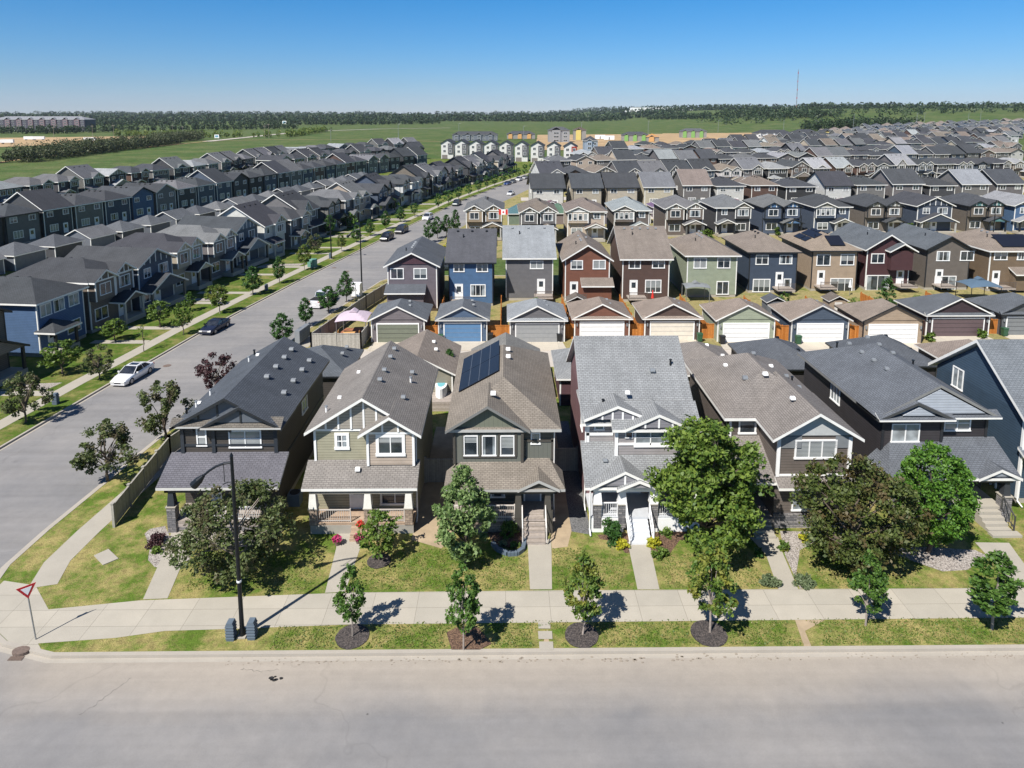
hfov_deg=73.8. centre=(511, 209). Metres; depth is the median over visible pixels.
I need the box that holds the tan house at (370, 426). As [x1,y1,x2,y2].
[301,341,437,541]
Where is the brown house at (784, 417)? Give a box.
[684,351,864,538]
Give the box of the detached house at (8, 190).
[0,181,25,202]
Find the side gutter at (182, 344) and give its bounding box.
[0,185,502,450]
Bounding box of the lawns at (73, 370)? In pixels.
[0,159,532,445]
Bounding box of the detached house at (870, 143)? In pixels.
[864,140,878,145]
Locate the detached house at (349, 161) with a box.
[327,152,355,174]
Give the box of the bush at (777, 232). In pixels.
[774,227,781,234]
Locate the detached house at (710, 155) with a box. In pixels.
[693,149,718,164]
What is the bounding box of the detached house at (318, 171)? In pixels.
[297,161,325,181]
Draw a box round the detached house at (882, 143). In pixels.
[875,141,893,145]
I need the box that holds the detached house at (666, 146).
[657,144,678,149]
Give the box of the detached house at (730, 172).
[713,163,741,179]
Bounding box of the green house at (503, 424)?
[444,340,564,544]
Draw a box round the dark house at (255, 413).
[155,336,329,539]
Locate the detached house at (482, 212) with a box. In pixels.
[463,196,504,239]
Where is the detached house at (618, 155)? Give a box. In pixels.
[607,150,636,160]
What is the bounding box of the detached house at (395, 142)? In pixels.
[385,138,403,147]
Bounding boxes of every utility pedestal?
[51,392,59,404]
[225,618,236,640]
[246,617,257,639]
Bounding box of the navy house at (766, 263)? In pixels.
[722,229,802,292]
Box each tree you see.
[0,371,55,422]
[36,339,84,373]
[69,418,139,481]
[80,343,113,378]
[94,318,127,340]
[134,379,196,439]
[136,324,147,350]
[145,300,173,327]
[160,478,297,585]
[171,301,194,334]
[183,291,196,307]
[194,352,236,390]
[204,285,217,304]
[208,284,228,313]
[241,266,263,294]
[269,312,293,339]
[272,256,284,283]
[295,244,311,270]
[298,297,313,321]
[306,233,321,249]
[317,286,339,311]
[323,214,335,231]
[332,563,366,636]
[335,271,355,301]
[336,234,346,250]
[340,210,357,225]
[350,225,361,241]
[357,508,403,559]
[364,219,374,232]
[380,211,390,225]
[389,196,399,208]
[394,207,405,221]
[409,202,418,215]
[423,220,434,238]
[431,216,442,237]
[431,464,497,564]
[434,193,442,205]
[441,214,451,235]
[443,190,452,204]
[445,348,456,359]
[445,560,482,649]
[450,209,460,227]
[453,186,462,198]
[464,184,471,193]
[475,180,481,189]
[483,175,491,186]
[490,174,498,183]
[499,172,506,180]
[507,168,513,177]
[560,550,606,634]
[642,414,774,551]
[686,539,738,632]
[788,452,935,575]
[845,549,891,625]
[874,276,897,304]
[892,439,982,552]
[966,549,1023,629]
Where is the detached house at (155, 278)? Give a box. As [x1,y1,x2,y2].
[64,245,188,312]
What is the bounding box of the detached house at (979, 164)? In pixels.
[961,158,992,170]
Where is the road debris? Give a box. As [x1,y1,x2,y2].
[269,676,282,680]
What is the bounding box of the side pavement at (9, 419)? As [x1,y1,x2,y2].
[0,173,527,428]
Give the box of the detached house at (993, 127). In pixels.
[987,126,998,129]
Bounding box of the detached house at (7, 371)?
[0,308,29,386]
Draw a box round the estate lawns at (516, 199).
[438,178,1023,257]
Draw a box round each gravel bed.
[0,383,59,389]
[145,526,189,566]
[186,298,221,300]
[196,531,267,547]
[261,264,301,265]
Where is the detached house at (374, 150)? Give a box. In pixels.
[367,147,385,153]
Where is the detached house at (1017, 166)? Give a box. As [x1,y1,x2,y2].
[998,157,1023,177]
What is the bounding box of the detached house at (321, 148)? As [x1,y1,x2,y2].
[307,145,324,149]
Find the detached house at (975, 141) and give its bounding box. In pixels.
[971,139,984,143]
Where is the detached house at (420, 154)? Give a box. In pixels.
[407,146,427,164]
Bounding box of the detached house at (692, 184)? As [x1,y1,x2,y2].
[672,169,712,200]
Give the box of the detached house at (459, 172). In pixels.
[445,163,466,185]
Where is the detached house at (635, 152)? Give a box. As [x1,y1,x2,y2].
[632,150,649,155]
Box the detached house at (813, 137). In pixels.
[804,136,819,139]
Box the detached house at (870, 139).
[863,138,877,141]
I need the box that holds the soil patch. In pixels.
[795,620,823,645]
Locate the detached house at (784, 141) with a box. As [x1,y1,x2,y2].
[779,139,795,142]
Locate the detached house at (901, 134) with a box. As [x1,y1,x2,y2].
[892,132,907,136]
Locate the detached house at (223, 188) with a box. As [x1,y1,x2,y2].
[188,168,233,201]
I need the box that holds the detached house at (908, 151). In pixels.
[887,145,917,158]
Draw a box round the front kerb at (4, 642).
[0,429,1023,658]
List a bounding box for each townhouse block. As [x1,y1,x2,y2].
[452,131,497,140]
[507,131,534,138]
[548,127,569,141]
[573,127,585,139]
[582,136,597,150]
[621,132,648,140]
[679,128,706,137]
[752,130,790,137]
[791,129,818,132]
[816,129,830,132]
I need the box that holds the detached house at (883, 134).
[879,132,893,137]
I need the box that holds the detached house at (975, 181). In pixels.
[936,169,991,195]
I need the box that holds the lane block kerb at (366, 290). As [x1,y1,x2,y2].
[292,275,557,340]
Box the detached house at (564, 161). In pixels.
[542,155,571,166]
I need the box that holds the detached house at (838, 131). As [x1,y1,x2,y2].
[829,129,842,133]
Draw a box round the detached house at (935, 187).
[920,176,957,196]
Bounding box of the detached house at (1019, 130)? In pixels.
[1009,127,1023,138]
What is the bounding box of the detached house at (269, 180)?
[245,168,277,191]
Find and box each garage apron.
[366,342,399,350]
[453,341,484,350]
[527,342,565,350]
[679,340,695,342]
[721,342,732,349]
[797,342,828,349]
[903,343,919,348]
[933,336,991,341]
[1005,335,1023,338]
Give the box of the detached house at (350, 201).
[308,189,361,226]
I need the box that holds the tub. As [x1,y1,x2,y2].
[435,383,446,398]
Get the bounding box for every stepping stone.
[538,622,549,627]
[538,631,551,638]
[539,641,552,649]
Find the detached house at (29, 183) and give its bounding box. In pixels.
[3,177,54,190]
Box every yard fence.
[500,295,501,324]
[561,294,571,323]
[619,294,638,323]
[679,294,708,323]
[743,295,780,324]
[860,292,872,300]
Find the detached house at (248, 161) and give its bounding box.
[237,154,253,169]
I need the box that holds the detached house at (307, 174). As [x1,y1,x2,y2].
[295,163,313,184]
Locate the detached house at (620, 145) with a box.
[605,141,628,149]
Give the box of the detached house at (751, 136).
[743,134,758,139]
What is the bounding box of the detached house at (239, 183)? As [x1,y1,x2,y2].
[222,172,248,197]
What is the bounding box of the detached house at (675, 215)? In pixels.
[651,194,706,236]
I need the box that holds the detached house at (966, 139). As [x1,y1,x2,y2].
[955,136,972,143]
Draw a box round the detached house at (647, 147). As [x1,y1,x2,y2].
[639,144,661,150]
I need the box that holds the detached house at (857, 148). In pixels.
[846,146,869,151]
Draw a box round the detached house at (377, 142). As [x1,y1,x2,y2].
[367,138,388,147]
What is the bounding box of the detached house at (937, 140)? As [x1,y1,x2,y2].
[929,137,946,144]
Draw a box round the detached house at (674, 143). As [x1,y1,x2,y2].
[668,141,685,145]
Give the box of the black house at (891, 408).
[797,335,1022,537]
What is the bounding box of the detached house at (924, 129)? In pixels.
[916,127,929,131]
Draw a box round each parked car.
[110,361,154,385]
[199,317,230,333]
[380,231,393,240]
[394,224,408,233]
[422,212,432,219]
[452,199,460,205]
[507,190,514,194]
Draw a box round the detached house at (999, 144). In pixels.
[986,141,1009,147]
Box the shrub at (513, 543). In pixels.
[509,541,520,549]
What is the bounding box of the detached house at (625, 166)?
[607,160,641,174]
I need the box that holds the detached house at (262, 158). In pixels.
[255,155,291,164]
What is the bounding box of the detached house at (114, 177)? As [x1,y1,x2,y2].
[94,168,130,185]
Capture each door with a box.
[29,228,35,238]
[47,335,53,347]
[63,222,68,232]
[94,217,98,224]
[118,304,123,315]
[122,212,126,220]
[147,207,150,214]
[155,290,160,300]
[191,272,196,283]
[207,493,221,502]
[225,261,229,270]
[268,243,272,253]
[349,494,363,508]
[377,324,417,341]
[444,324,480,340]
[455,284,462,298]
[516,157,521,161]
[516,324,557,341]
[524,494,540,500]
[537,279,544,293]
[570,282,577,293]
[581,323,622,335]
[592,228,597,237]
[629,280,637,294]
[651,322,693,339]
[689,225,695,233]
[721,224,726,232]
[724,324,768,341]
[775,272,783,285]
[786,223,792,231]
[798,324,842,341]
[817,270,824,284]
[836,223,842,229]
[869,325,916,342]
[888,222,893,230]
[896,270,903,283]
[930,222,936,230]
[932,319,983,335]
[935,269,942,282]
[992,271,999,284]
[1007,318,1023,334]
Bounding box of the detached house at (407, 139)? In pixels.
[401,137,416,142]
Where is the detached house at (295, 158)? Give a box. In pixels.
[281,154,304,162]
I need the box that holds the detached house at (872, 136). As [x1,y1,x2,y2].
[867,134,880,138]
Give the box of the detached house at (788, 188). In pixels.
[769,177,818,199]
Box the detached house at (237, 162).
[219,150,247,170]
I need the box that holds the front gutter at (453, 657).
[0,429,1023,662]
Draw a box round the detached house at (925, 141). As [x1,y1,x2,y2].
[914,138,934,145]
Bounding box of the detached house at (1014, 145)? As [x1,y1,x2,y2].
[1004,142,1023,156]
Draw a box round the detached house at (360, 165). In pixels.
[349,156,367,172]
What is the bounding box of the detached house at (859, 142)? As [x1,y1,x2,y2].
[847,138,866,146]
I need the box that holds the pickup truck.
[309,290,334,307]
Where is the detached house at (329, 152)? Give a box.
[323,150,336,155]
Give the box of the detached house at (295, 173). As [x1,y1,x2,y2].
[275,159,303,186]
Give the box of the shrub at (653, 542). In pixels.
[646,536,661,548]
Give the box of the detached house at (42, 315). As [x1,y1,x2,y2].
[0,276,88,356]
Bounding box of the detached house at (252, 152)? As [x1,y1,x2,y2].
[236,148,261,166]
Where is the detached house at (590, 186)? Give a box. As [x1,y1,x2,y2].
[565,173,603,204]
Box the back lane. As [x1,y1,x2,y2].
[360,349,917,366]
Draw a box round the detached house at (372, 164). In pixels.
[349,154,377,173]
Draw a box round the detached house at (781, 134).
[777,132,789,137]
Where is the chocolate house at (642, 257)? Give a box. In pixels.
[607,226,673,301]
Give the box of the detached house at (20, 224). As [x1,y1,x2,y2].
[0,203,42,244]
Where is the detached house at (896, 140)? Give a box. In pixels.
[884,137,907,144]
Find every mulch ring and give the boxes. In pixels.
[335,624,368,649]
[367,553,390,568]
[565,622,598,647]
[690,620,727,646]
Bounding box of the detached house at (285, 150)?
[273,145,291,153]
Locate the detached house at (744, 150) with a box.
[735,148,757,153]
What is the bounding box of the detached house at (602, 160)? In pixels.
[589,154,616,166]
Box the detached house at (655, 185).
[636,172,675,205]
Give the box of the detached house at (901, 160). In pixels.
[878,153,917,173]
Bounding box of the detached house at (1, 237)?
[0,215,3,246]
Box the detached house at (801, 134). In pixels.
[791,132,805,136]
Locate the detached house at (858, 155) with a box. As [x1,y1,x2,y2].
[847,150,867,160]
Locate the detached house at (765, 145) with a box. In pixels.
[760,142,776,148]
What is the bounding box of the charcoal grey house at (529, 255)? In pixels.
[502,225,556,299]
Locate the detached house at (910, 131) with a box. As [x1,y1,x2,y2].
[904,129,919,134]
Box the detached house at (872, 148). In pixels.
[861,145,883,151]
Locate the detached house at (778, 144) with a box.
[771,142,784,146]
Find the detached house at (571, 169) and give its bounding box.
[563,165,589,190]
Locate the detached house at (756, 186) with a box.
[734,175,779,201]
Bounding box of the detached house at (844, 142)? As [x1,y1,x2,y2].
[833,138,852,147]
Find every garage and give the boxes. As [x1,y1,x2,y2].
[0,242,48,270]
[0,254,6,274]
[28,234,84,258]
[64,224,116,245]
[107,220,145,240]
[130,215,171,232]
[156,208,195,225]
[186,205,216,215]
[202,201,232,215]
[222,196,251,204]
[245,193,266,201]
[258,190,276,197]
[273,186,298,192]
[291,185,311,194]
[301,182,323,192]
[308,345,363,399]
[313,179,334,188]
[327,177,342,182]
[336,175,354,181]
[346,173,361,180]
[367,298,432,341]
[398,329,460,391]
[435,298,490,340]
[471,332,539,350]
[507,203,518,224]
[507,298,567,341]
[551,348,570,405]
[554,203,563,223]
[567,296,632,335]
[632,296,703,339]
[646,202,653,216]
[680,341,728,384]
[699,298,778,341]
[727,336,804,383]
[768,298,853,341]
[825,334,936,376]
[834,298,927,342]
[894,292,994,335]
[914,339,971,374]
[964,292,1023,334]
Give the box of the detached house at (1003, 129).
[996,128,1011,132]
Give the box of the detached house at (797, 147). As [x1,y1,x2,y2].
[780,143,805,151]
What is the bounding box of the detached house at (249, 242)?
[177,215,269,268]
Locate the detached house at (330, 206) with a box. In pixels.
[302,195,347,232]
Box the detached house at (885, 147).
[874,145,891,150]
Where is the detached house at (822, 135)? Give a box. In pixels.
[814,134,828,137]
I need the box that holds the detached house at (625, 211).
[604,196,651,233]
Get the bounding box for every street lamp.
[190,452,246,638]
[329,215,341,258]
[346,226,363,291]
[986,200,996,231]
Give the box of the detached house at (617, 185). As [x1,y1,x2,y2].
[601,172,639,207]
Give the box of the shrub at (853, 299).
[848,297,859,302]
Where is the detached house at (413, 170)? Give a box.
[389,164,430,198]
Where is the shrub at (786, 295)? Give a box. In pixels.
[778,291,789,300]
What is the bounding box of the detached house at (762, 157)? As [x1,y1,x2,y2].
[748,153,777,162]
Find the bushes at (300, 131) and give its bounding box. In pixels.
[112,125,331,137]
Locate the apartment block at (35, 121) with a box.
[0,116,95,131]
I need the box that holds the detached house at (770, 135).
[762,134,778,136]
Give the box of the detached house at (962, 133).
[953,131,969,135]
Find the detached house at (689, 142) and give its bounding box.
[683,140,694,143]
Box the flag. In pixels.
[499,209,507,214]
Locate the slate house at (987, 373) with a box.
[928,339,1023,507]
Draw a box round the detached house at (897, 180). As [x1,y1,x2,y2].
[870,168,925,198]
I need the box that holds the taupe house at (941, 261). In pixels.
[886,223,975,289]
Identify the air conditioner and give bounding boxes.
[287,489,302,506]
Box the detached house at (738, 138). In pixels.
[732,137,747,140]
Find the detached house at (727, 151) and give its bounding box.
[718,147,738,154]
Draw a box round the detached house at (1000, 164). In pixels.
[978,157,1011,168]
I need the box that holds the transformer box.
[307,258,317,267]
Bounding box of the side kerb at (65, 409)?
[0,185,501,448]
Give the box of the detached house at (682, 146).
[675,144,696,149]
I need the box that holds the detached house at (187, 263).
[106,232,213,293]
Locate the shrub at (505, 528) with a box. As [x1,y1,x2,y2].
[499,520,519,540]
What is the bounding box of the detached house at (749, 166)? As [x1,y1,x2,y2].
[727,157,764,177]
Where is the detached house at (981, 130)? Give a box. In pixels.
[971,128,988,133]
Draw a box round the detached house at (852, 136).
[845,135,863,140]
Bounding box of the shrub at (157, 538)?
[144,531,165,548]
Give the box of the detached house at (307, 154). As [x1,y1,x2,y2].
[289,148,317,160]
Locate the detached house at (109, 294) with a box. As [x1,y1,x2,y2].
[6,257,147,332]
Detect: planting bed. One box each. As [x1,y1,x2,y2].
[488,532,524,550]
[780,531,844,588]
[893,547,984,570]
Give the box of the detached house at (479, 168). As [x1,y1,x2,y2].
[463,155,487,180]
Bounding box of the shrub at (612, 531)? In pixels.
[601,517,622,547]
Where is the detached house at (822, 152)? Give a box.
[804,147,833,158]
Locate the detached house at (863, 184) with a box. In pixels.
[848,175,887,197]
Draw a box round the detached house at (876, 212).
[836,193,907,232]
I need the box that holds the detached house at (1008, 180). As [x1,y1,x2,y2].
[980,169,1023,194]
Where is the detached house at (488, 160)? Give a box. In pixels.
[470,151,494,177]
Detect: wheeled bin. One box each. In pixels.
[488,332,492,340]
[557,333,561,341]
[696,332,702,341]
[719,335,725,343]
[794,335,801,343]
[999,327,1008,335]
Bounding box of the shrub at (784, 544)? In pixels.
[777,540,789,551]
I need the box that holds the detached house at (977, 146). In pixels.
[967,143,984,148]
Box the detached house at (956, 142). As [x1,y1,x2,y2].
[946,140,966,145]
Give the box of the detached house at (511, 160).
[508,155,516,171]
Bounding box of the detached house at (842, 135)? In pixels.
[838,133,852,137]
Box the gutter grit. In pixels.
[227,652,1014,664]
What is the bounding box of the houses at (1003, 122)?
[818,118,1023,132]
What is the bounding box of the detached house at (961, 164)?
[943,158,973,168]
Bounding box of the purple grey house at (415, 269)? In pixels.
[383,236,445,310]
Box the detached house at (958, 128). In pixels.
[950,127,964,130]
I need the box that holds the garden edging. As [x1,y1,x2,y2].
[491,538,525,556]
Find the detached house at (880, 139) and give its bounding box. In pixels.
[874,137,885,140]
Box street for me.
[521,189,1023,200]
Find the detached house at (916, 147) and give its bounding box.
[909,145,923,149]
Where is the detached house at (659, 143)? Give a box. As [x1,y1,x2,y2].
[654,141,670,145]
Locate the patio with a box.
[340,328,370,333]
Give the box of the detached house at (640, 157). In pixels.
[635,154,655,160]
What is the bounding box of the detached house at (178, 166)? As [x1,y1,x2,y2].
[151,156,190,179]
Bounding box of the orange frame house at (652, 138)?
[646,134,658,141]
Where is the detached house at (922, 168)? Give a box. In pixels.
[910,158,936,176]
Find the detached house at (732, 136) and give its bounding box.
[727,134,742,138]
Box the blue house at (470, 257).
[445,228,496,305]
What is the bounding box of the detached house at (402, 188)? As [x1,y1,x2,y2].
[381,175,415,205]
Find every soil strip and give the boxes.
[412,427,452,547]
[550,432,570,548]
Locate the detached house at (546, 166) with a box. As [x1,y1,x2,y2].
[529,161,565,174]
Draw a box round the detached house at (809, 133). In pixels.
[803,132,815,135]
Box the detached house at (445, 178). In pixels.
[431,166,453,191]
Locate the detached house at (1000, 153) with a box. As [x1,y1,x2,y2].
[984,147,1010,157]
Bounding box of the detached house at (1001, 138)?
[992,136,1010,141]
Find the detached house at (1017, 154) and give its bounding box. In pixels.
[999,148,1023,160]
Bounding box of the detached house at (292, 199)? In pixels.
[261,190,326,239]
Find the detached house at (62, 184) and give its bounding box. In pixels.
[32,174,80,193]
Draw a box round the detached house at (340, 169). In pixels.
[320,158,346,177]
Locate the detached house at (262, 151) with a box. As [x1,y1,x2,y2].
[253,147,274,154]
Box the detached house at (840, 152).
[826,147,851,159]
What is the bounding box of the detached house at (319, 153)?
[307,147,328,159]
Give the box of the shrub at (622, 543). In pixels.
[615,537,629,550]
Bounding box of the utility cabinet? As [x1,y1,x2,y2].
[351,282,362,296]
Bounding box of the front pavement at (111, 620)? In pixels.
[0,581,1023,648]
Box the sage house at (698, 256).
[668,230,741,296]
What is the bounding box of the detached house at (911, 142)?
[905,140,921,145]
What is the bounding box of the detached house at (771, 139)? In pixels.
[761,137,780,142]
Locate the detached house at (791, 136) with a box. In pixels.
[783,134,802,139]
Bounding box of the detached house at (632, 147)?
[627,145,642,150]
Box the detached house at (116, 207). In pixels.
[67,190,131,225]
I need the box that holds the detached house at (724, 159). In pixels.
[716,154,734,163]
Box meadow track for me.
[1,139,356,161]
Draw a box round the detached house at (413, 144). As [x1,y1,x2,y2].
[402,141,424,150]
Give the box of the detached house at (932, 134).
[928,132,945,136]
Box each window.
[0,190,5,195]
[7,189,12,194]
[9,217,17,223]
[13,230,23,238]
[28,214,35,219]
[39,302,52,317]
[47,211,52,216]
[50,224,58,231]
[53,297,65,312]
[62,208,68,214]
[67,317,81,334]
[68,292,79,306]
[78,206,84,211]
[81,218,89,225]
[94,204,99,208]
[94,304,108,321]
[95,178,101,182]
[99,280,111,295]
[108,201,113,206]
[111,213,117,219]
[118,273,130,287]
[137,208,143,214]
[143,267,151,278]
[144,292,154,302]
[158,261,168,271]
[160,204,166,210]
[176,273,184,286]
[180,252,187,263]
[182,200,187,206]
[192,247,200,258]
[196,429,206,446]
[212,261,219,272]
[216,242,222,252]
[226,238,233,248]
[228,430,262,447]
[239,232,243,241]
[248,229,254,236]
[277,223,283,232]
[301,395,307,415]
[303,217,308,224]
[334,433,349,449]
[375,434,405,456]
[380,494,404,505]
[390,268,403,278]
[413,268,426,278]
[453,264,464,271]
[463,435,477,455]
[470,212,478,218]
[470,284,485,296]
[476,264,487,271]
[481,435,496,455]
[489,212,498,218]
[490,494,504,497]
[500,435,514,455]
[525,214,533,221]
[530,261,543,268]
[530,432,540,444]
[543,214,552,220]
[570,260,582,269]
[571,228,581,233]
[578,214,582,220]
[583,214,587,220]
[592,189,598,193]
[592,260,605,268]
[593,213,600,218]
[594,426,604,430]
[624,212,628,218]
[625,433,632,437]
[628,261,640,268]
[629,212,633,218]
[634,432,681,447]
[638,212,644,217]
[645,280,661,292]
[652,261,664,268]
[664,188,669,192]
[669,224,679,230]
[670,210,680,216]
[690,210,699,216]
[693,258,706,268]
[716,281,728,294]
[717,257,730,267]
[720,187,725,191]
[721,209,727,214]
[735,187,740,191]
[735,223,745,229]
[738,209,748,215]
[738,421,756,434]
[752,279,770,291]
[755,255,768,264]
[766,223,776,229]
[768,209,777,215]
[779,255,792,263]
[783,279,790,291]
[787,209,797,215]
[791,491,825,511]
[793,439,837,459]
[816,254,830,265]
[817,222,827,229]
[829,278,852,290]
[829,383,840,405]
[839,208,845,213]
[840,254,854,264]
[865,275,889,289]
[867,222,878,228]
[871,209,880,214]
[871,253,884,262]
[889,208,899,214]
[890,423,920,442]
[912,185,918,189]
[920,222,930,228]
[922,208,929,213]
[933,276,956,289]
[936,251,949,260]
[937,208,947,213]
[943,420,970,431]
[950,365,963,391]
[959,251,974,260]
[969,221,980,227]
[974,208,983,213]
[991,208,1000,213]
[994,252,1007,259]
[1016,221,1023,227]
[1017,252,1023,259]
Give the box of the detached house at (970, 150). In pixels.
[956,144,980,158]
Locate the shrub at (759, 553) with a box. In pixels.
[754,547,764,557]
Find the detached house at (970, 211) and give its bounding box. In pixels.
[938,192,1009,233]
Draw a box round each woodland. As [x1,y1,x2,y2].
[0,101,1023,120]
[0,104,967,117]
[0,121,297,133]
[33,106,700,115]
[96,117,440,125]
[491,115,626,121]
[646,111,722,119]
[696,101,1023,124]
[715,106,840,117]
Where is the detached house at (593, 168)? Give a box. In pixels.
[583,164,615,173]
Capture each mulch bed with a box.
[446,626,490,649]
[598,533,629,552]
[650,531,716,556]
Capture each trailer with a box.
[0,139,14,143]
[23,136,33,139]
[32,136,44,139]
[595,135,604,138]
[604,136,613,139]
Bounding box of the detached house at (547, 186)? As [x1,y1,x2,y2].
[526,173,565,203]
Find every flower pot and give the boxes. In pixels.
[332,534,341,545]
[354,532,363,543]
[356,520,364,528]
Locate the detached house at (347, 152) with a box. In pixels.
[332,149,356,155]
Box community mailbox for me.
[294,324,309,343]
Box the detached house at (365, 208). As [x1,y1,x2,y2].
[327,179,378,220]
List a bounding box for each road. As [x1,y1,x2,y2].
[0,178,1023,767]
[210,128,407,140]
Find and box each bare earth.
[536,134,662,149]
[663,133,751,142]
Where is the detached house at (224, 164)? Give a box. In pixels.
[200,152,235,171]
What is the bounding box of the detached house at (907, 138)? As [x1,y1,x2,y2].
[901,137,914,139]
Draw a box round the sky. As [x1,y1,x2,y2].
[0,0,1023,113]
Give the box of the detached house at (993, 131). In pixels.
[986,129,1000,133]
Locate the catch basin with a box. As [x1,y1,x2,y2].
[7,646,29,660]
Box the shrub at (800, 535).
[798,533,807,543]
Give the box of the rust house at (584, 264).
[556,230,613,303]
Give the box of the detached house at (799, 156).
[787,151,815,160]
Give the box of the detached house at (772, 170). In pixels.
[761,161,789,179]
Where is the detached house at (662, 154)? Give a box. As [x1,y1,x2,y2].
[648,149,677,159]
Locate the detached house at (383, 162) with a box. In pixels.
[361,153,389,172]
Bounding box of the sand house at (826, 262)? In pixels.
[778,227,862,290]
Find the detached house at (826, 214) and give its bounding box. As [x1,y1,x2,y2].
[790,193,853,234]
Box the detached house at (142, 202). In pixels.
[97,186,156,220]
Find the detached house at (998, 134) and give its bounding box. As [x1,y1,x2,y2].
[989,133,1007,135]
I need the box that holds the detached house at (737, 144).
[728,141,746,149]
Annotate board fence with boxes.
[110,429,180,527]
[310,282,387,348]
[424,456,453,482]
[555,446,577,471]
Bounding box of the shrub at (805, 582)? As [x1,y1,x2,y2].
[791,572,816,589]
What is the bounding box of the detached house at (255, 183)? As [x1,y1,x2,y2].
[230,170,263,194]
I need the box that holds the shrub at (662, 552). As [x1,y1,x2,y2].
[651,546,669,560]
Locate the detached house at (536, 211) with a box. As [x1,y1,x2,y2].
[517,198,558,242]
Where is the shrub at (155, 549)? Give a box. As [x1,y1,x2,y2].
[150,545,162,554]
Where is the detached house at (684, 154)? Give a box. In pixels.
[673,150,697,159]
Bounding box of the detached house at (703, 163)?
[685,158,716,178]
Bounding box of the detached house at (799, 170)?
[775,159,810,180]
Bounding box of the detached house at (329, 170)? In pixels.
[310,160,336,178]
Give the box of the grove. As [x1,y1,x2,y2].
[799,115,923,129]
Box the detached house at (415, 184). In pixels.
[390,174,422,202]
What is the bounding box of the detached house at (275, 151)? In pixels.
[263,146,284,154]
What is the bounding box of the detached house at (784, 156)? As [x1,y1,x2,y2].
[767,151,794,160]
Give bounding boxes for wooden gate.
[425,325,437,333]
[487,325,509,339]
[565,324,573,338]
[630,324,643,335]
[700,324,713,337]
[774,325,788,339]
[848,326,858,338]
[989,319,997,333]
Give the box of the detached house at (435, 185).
[415,162,442,195]
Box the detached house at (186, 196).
[154,180,198,208]
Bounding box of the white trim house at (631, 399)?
[566,335,705,544]
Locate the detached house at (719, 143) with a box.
[711,139,731,148]
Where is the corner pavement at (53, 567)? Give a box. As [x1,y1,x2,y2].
[31,448,180,586]
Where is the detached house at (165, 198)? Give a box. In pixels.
[122,182,177,215]
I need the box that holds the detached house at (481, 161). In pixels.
[471,154,490,178]
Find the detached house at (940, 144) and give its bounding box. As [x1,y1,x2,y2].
[934,143,954,145]
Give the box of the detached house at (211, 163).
[191,158,219,169]
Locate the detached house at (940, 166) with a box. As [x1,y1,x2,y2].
[922,158,954,177]
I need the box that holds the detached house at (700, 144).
[691,140,714,148]
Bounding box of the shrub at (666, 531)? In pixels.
[658,526,672,539]
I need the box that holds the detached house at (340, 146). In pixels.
[327,143,347,148]
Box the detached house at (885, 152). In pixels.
[877,150,896,153]
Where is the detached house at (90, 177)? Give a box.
[56,164,104,192]
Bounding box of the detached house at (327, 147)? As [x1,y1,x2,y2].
[316,144,335,150]
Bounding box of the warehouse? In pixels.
[625,107,677,111]
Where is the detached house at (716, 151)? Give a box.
[703,147,723,153]
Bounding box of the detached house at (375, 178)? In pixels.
[354,172,401,209]
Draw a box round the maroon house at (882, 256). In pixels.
[829,222,918,289]
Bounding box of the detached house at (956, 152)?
[941,146,965,158]
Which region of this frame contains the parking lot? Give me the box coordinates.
[0,136,141,146]
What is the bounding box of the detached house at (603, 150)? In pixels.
[591,146,612,155]
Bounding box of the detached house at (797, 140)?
[789,139,802,142]
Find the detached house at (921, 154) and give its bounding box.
[915,150,933,159]
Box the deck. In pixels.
[432,392,451,410]
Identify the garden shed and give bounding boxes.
[565,292,586,315]
[760,293,785,313]
[821,292,849,309]
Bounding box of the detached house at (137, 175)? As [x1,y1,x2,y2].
[113,166,150,182]
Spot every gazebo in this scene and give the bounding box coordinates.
[335,307,371,331]
[682,280,710,301]
[955,276,1002,296]
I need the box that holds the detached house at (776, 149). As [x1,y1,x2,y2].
[766,147,789,152]
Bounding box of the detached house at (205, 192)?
[175,177,216,205]
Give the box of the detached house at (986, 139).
[976,136,996,142]
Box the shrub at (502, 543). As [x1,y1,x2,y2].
[498,539,506,546]
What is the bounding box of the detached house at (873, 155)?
[861,150,882,159]
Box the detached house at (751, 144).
[742,140,761,149]
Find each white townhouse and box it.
[440,139,455,158]
[455,139,469,156]
[470,139,484,153]
[483,140,499,153]
[499,140,514,154]
[514,140,529,161]
[530,140,544,161]
[547,141,561,155]
[563,141,577,157]
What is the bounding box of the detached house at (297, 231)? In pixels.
[267,206,311,249]
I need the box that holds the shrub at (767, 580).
[758,573,781,586]
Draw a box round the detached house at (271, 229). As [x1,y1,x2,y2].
[218,200,287,258]
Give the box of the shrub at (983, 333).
[977,329,987,337]
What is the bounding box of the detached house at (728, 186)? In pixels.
[710,176,745,200]
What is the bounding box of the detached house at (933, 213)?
[886,191,959,233]
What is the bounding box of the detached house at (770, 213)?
[742,194,804,234]
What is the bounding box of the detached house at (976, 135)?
[970,133,985,137]
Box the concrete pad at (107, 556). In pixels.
[94,549,117,564]
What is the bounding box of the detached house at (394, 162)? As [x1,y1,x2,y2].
[378,152,400,170]
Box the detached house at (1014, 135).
[1002,131,1019,142]
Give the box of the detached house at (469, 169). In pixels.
[445,156,479,183]
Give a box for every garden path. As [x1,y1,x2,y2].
[0,391,51,395]
[91,340,149,343]
[125,326,175,328]
[143,531,185,598]
[180,302,222,303]
[197,292,247,293]
[257,266,302,267]
[325,534,359,592]
[528,539,551,588]
[628,542,658,588]
[750,537,797,589]
[975,542,1023,588]

